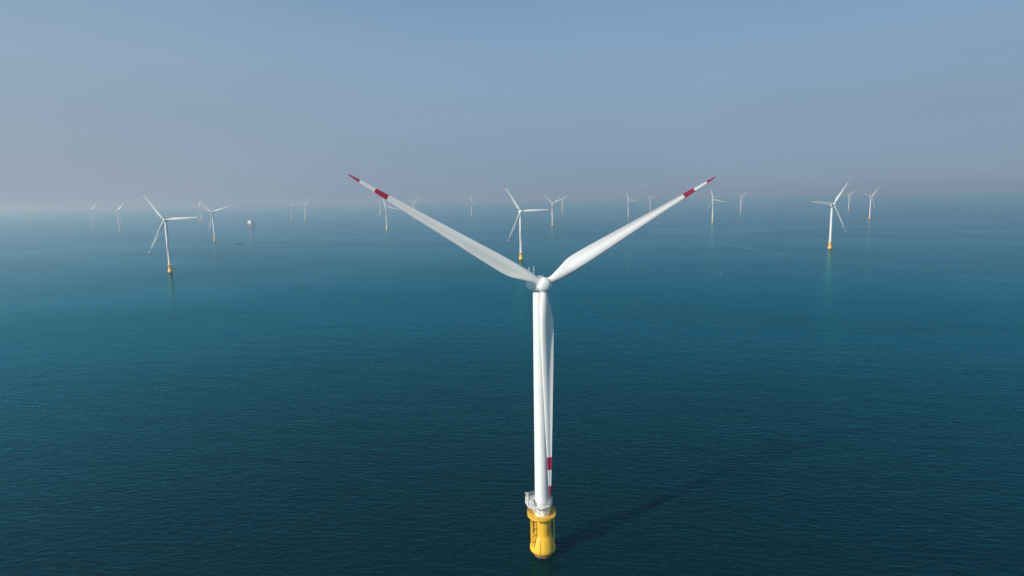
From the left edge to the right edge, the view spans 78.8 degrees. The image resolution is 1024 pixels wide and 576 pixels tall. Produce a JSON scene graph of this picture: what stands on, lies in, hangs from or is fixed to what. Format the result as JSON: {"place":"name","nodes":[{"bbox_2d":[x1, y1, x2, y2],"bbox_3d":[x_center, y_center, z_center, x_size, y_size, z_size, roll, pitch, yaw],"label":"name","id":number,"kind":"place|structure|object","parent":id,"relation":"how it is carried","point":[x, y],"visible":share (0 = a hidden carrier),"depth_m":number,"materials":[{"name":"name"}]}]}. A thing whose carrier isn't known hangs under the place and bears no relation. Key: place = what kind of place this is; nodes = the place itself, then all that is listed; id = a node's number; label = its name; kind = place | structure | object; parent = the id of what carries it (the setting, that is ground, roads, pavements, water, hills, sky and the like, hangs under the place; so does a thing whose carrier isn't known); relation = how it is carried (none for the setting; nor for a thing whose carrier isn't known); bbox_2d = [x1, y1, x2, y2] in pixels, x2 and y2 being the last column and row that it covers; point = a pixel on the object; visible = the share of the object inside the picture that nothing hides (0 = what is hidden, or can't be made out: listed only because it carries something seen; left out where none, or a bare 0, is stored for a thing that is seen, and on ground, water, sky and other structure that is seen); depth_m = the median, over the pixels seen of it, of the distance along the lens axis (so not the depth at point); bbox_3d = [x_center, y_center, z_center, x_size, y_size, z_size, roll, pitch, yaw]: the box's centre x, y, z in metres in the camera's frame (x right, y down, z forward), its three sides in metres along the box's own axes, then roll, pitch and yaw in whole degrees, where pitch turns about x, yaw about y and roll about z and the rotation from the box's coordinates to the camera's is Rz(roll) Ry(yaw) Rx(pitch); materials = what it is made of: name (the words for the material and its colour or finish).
{"place":"outdoors","nodes":[
{"label":"outdoors","id":0,"kind":"place"},
{"bbox_2d":[0,190,1023,575],"bbox_3d":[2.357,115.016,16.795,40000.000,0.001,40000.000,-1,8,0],"label":"sea","id":1,"kind":"structure","parent":0,"point":[764,386],"depth_m":378.87,"materials":[{"name":"liquid"}]},
{"bbox_2d":[20,203,37,226],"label":"wind turbine","id":2,"kind":"object","parent":1,"relation":"in","point":[28,214],"visible":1,"depth_m":3681.18,"materials":[{"name":"white paint"}]},
{"bbox_2d":[78,203,96,227],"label":"wind turbine","id":3,"kind":"object","parent":1,"relation":"in","point":[91,215],"visible":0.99,"depth_m":3271.38,"materials":[{"name":"white paint"}]},
{"bbox_2d":[103,202,124,231],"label":"wind turbine","id":4,"kind":"object","parent":1,"relation":"in","point":[119,228],"visible":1,"depth_m":2742.76,"materials":[{"name":"white paint"}]},
{"bbox_2d":[139,190,204,272],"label":"wind turbine","id":5,"kind":"object","parent":1,"relation":"in","point":[170,269],"visible":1,"depth_m":1046.37,"materials":[{"name":"white paint"}]},
{"bbox_2d":[191,200,210,222],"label":"wind turbine","id":6,"kind":"object","parent":1,"relation":"in","point":[200,208],"visible":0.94,"depth_m":3665.25,"materials":[{"name":"white paint"}]},
{"bbox_2d":[195,199,230,241],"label":"wind turbine","id":7,"kind":"object","parent":1,"relation":"in","point":[212,219],"visible":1,"depth_m":1888.19,"materials":[{"name":"white paint"}]},
{"bbox_2d":[248,219,255,227],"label":"offshore substation","id":8,"kind":"object","parent":1,"relation":"in","point":[250,221],"visible":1,"depth_m":2902.82,"materials":[{"name":"white paint"}]},
{"bbox_2d":[375,198,402,229],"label":"wind turbine","id":9,"kind":"object","parent":1,"relation":"in","point":[386,212],"visible":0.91,"depth_m":2372.30,"materials":[{"name":"white paint"}]},
{"bbox_2d":[502,182,552,259],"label":"wind turbine","id":10,"kind":"object","parent":1,"relation":"in","point":[520,225],"visible":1,"depth_m":1142.19,"materials":[{"name":"white paint"}]},
{"bbox_2d":[348,174,715,557],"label":"wind turbine","id":11,"kind":"object","parent":1,"relation":"in","point":[541,514],"visible":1,"depth_m":189.26,"materials":[{"name":"white paint"}]},
{"bbox_2d":[541,193,563,225],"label":"wind turbine","id":12,"kind":"object","parent":1,"relation":"in","point":[552,222],"visible":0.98,"depth_m":2439.81,"materials":[{"name":"white paint"}]},
{"bbox_2d":[623,189,638,216],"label":"wind turbine","id":13,"kind":"object","parent":1,"relation":"in","point":[628,204],"visible":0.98,"depth_m":3274.52,"materials":[{"name":"white paint"}]},
{"bbox_2d":[705,187,726,222],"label":"wind turbine","id":14,"kind":"object","parent":1,"relation":"in","point":[712,202],"visible":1,"depth_m":2429.48,"materials":[{"name":"white paint"}]},
{"bbox_2d":[810,178,850,248],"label":"wind turbine","id":15,"kind":"object","parent":1,"relation":"in","point":[830,229],"visible":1,"depth_m":1232.24,"materials":[{"name":"white paint"}]},
{"bbox_2d":[860,185,881,217],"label":"wind turbine","id":16,"kind":"object","parent":1,"relation":"in","point":[870,196],"visible":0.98,"depth_m":2500.11,"materials":[{"name":"white paint"}]},
{"bbox_2d":[0,0,1023,210],"label":"sky","id":17,"kind":"structure","parent":0,"point":[216,103],"materials":[{"name":"blue"}]}
]}

